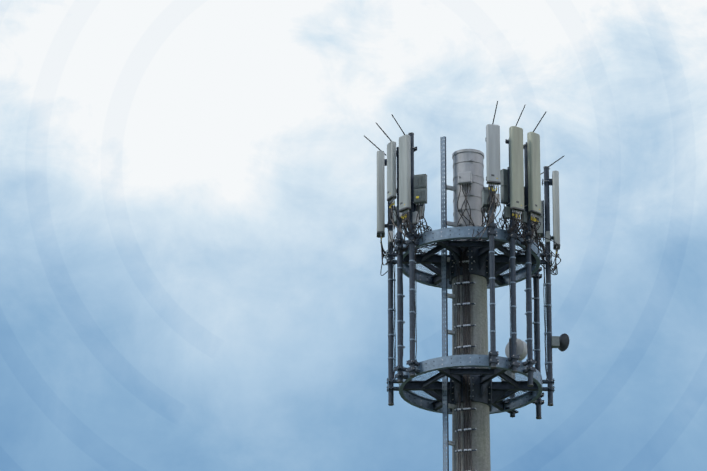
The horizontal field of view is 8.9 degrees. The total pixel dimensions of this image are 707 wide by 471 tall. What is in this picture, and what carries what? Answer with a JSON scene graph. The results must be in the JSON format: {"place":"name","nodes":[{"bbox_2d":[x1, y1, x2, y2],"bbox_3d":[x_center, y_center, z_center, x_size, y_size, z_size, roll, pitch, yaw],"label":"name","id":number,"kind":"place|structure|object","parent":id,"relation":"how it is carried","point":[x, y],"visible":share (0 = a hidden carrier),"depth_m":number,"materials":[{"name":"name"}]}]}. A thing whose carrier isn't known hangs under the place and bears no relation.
{"place":"outdoors","nodes":[
{"label":"outdoors","id":0,"kind":"place"},
{"bbox_2d":[0,0,706,470],"label":"sky","id":1,"kind":"structure","parent":0,"point":[191,279],"materials":[{"name":"blue"}]},
{"label":"ground","id":2,"kind":"structure","parent":0,"visible":0},
{"bbox_2d":[449,149,490,470],"bbox_3d":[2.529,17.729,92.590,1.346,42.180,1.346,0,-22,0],"label":"mast","id":3,"kind":"object","parent":2,"relation":"on","point":[467,160],"visible":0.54,"depth_m":98.83,"materials":[{"name":"concrete"}]},
{"bbox_2d":[440,136,447,470],"bbox_3d":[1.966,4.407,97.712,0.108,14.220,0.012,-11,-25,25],"label":"vertical rail","id":4,"kind":"object","parent":3,"relation":"attached to","point":[444,380],"visible":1,"depth_m":98.89,"materials":[{"name":"metal"}]},
{"bbox_2d":[440,137,455,470],"bbox_3d":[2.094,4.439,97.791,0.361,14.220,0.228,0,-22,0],"label":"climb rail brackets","id":5,"kind":"object","parent":3,"relation":"attached to","point":[448,295],"visible":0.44,"depth_m":99.01,"materials":[{"name":"grey metal"}]},
{"bbox_2d":[456,256,471,470],"bbox_3d":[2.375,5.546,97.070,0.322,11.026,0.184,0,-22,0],"label":"cables","id":6,"kind":"object","parent":3,"relation":"attached to","point":[467,432],"visible":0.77,"depth_m":98.11,"materials":[{"name":"black rubber"}]},
{"bbox_2d":[458,171,471,185],"bbox_3d":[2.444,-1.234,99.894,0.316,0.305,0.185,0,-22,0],"label":"junction box","id":7,"kind":"object","parent":3,"relation":"attached to","point":[465,178],"visible":1,"depth_m":99.84,"materials":[{"name":"grey metal"}]},
{"bbox_2d":[454,260,476,470],"bbox_3d":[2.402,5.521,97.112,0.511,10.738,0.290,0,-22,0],"label":"cable brackets","id":8,"kind":"object","parent":3,"relation":"attached to","point":[460,347],"visible":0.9,"depth_m":98.39,"materials":[{"name":"grey metal"}]},
{"bbox_2d":[457,185,479,240],"bbox_3d":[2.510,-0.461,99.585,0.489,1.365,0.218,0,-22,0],"label":"cables","id":9,"kind":"object","parent":3,"relation":"attached to","point":[465,195],"visible":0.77,"depth_m":99.67,"materials":[{"name":"black rubber"}]},
{"bbox_2d":[386,222,552,288],"bbox_3d":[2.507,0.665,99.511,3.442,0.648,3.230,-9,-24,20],"label":"platform","id":10,"kind":"structure","parent":3,"relation":"attached to","point":[443,237],"depth_m":99.18,"materials":[{"name":"metal"}]},
{"bbox_2d":[407,239,531,276],"bbox_3d":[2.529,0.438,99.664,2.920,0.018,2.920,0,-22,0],"label":"platform grating","id":11,"kind":"object","parent":10,"relation":"on","point":[517,252],"visible":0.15,"depth_m":99.55,"materials":[{"name":"metal"}]},
{"bbox_2d":[386,351,554,413],"bbox_3d":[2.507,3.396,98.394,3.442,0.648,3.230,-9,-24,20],"label":"platform","id":12,"kind":"structure","parent":3,"relation":"attached to","point":[484,388],"depth_m":98.07,"materials":[{"name":"metal"}]},
{"bbox_2d":[388,132,552,418],"bbox_3d":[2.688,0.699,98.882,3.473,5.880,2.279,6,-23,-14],"label":"mounting poles","id":13,"kind":"object","parent":12,"relation":"on","point":[513,307],"visible":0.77,"depth_m":98.44,"materials":[{"name":"metal"}]},
{"bbox_2d":[364,136,394,237],"bbox_3d":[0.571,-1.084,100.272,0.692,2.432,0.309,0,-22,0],"label":"antenna","id":14,"kind":"object","parent":13,"relation":"attached to","point":[381,165],"visible":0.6,"depth_m":100.05,"materials":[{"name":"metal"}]},
{"bbox_2d":[376,123,398,202],"bbox_3d":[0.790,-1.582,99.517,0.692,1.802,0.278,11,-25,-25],"label":"antenna","id":15,"kind":"object","parent":13,"relation":"attached to","point":[392,154],"visible":0.85,"depth_m":99.39,"materials":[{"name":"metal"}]},
{"bbox_2d":[391,114,417,214],"bbox_3d":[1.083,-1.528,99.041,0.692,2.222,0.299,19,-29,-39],"label":"antenna","id":16,"kind":"object","parent":13,"relation":"attached to","point":[405,200],"visible":0.92,"depth_m":98.92,"materials":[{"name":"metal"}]},
{"bbox_2d":[414,204,423,219],"bbox_3d":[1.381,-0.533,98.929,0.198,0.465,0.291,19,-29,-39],"label":"radio unit","id":17,"kind":"object","parent":13,"relation":"attached to","point":[422,209],"visible":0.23,"depth_m":98.84,"materials":[{"name":"metal"}]},
{"bbox_2d":[413,174,427,205],"bbox_3d":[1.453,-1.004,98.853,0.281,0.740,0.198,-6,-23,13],"label":"radio unit","id":18,"kind":"object","parent":13,"relation":"attached to","point":[420,189],"visible":1,"depth_m":98.77,"materials":[{"name":"metal"}]},
{"bbox_2d":[388,193,549,244],"bbox_3d":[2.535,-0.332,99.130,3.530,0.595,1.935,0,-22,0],"label":"mast amplifiers","id":19,"kind":"object","parent":13,"relation":"attached to","point":[507,212],"visible":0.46,"depth_m":98.58,"materials":[{"name":"metal"}]},
{"bbox_2d":[380,185,560,392],"bbox_3d":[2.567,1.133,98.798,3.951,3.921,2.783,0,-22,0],"label":"jumper cables","id":20,"kind":"object","parent":13,"relation":"attached to","point":[406,224],"visible":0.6,"depth_m":98.61,"materials":[{"name":"black rubber"}]},
{"bbox_2d":[482,189,495,207],"bbox_3d":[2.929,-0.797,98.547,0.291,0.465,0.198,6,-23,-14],"label":"radio unit","id":21,"kind":"object","parent":13,"relation":"attached to","point":[484,191],"visible":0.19,"depth_m":98.52,"materials":[{"name":"metal"}]},
{"bbox_2d":[485,101,500,185],"bbox_3d":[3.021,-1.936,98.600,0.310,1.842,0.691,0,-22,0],"label":"antenna","id":22,"kind":"object","parent":13,"relation":"attached to","point":[492,141],"visible":1,"depth_m":98.51,"materials":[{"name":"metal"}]},
{"bbox_2d":[500,167,508,204],"bbox_3d":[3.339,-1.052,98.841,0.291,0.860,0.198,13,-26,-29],"label":"radio unit","id":23,"kind":"object","parent":13,"relation":"attached to","point":[504,186],"visible":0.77,"depth_m":98.76,"materials":[{"name":"metal"}]},
{"bbox_2d":[505,105,524,213],"bbox_3d":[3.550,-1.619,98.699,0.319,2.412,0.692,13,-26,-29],"label":"antenna","id":24,"kind":"object","parent":13,"relation":"attached to","point":[515,143],"visible":0.96,"depth_m":98.58,"materials":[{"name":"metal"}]},
{"bbox_2d":[523,112,545,217],"bbox_3d":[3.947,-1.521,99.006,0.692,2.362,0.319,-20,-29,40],"label":"antenna","id":25,"kind":"object","parent":13,"relation":"attached to","point":[532,144],"visible":0.81,"depth_m":98.87,"materials":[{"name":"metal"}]},
{"bbox_2d":[535,200,544,237],"bbox_3d":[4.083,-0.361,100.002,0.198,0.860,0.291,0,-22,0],"label":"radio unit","id":26,"kind":"object","parent":13,"relation":"attached to","point":[540,232],"visible":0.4,"depth_m":99.85,"materials":[{"name":"metal"}]},
{"bbox_2d":[542,171,559,249],"bbox_3d":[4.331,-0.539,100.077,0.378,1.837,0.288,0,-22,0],"label":"antenna","id":27,"kind":"object","parent":13,"relation":"attached to","point":[554,183],"visible":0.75,"depth_m":99.95,"materials":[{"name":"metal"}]},
{"bbox_2d":[551,333,569,350],"bbox_3d":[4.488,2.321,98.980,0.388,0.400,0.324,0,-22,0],"label":"microwave dish antenna","id":28,"kind":"object","parent":13,"relation":"attached to","point":[561,342],"visible":1,"depth_m":98.87,"materials":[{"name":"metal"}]},
{"bbox_2d":[409,367,533,401],"bbox_3d":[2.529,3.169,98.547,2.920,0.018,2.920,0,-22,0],"label":"platform grating","id":29,"kind":"object","parent":12,"relation":"on","point":[517,376],"visible":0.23,"depth_m":98.48,"materials":[{"name":"metal"}]},
{"bbox_2d":[501,338,518,417],"bbox_3d":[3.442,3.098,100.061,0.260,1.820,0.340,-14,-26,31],"label":"stub post","id":30,"kind":"object","parent":12,"relation":"on","point":[512,413],"visible":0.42,"depth_m":99.83,"materials":[{"name":"metal"}]},
{"bbox_2d":[505,339,526,360],"bbox_3d":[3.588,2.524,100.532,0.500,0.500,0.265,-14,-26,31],"label":"microwave dish antenna","id":31,"kind":"object","parent":30,"relation":"attached to","point":[521,348],"visible":0.54,"depth_m":100.41,"materials":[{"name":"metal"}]}
]}

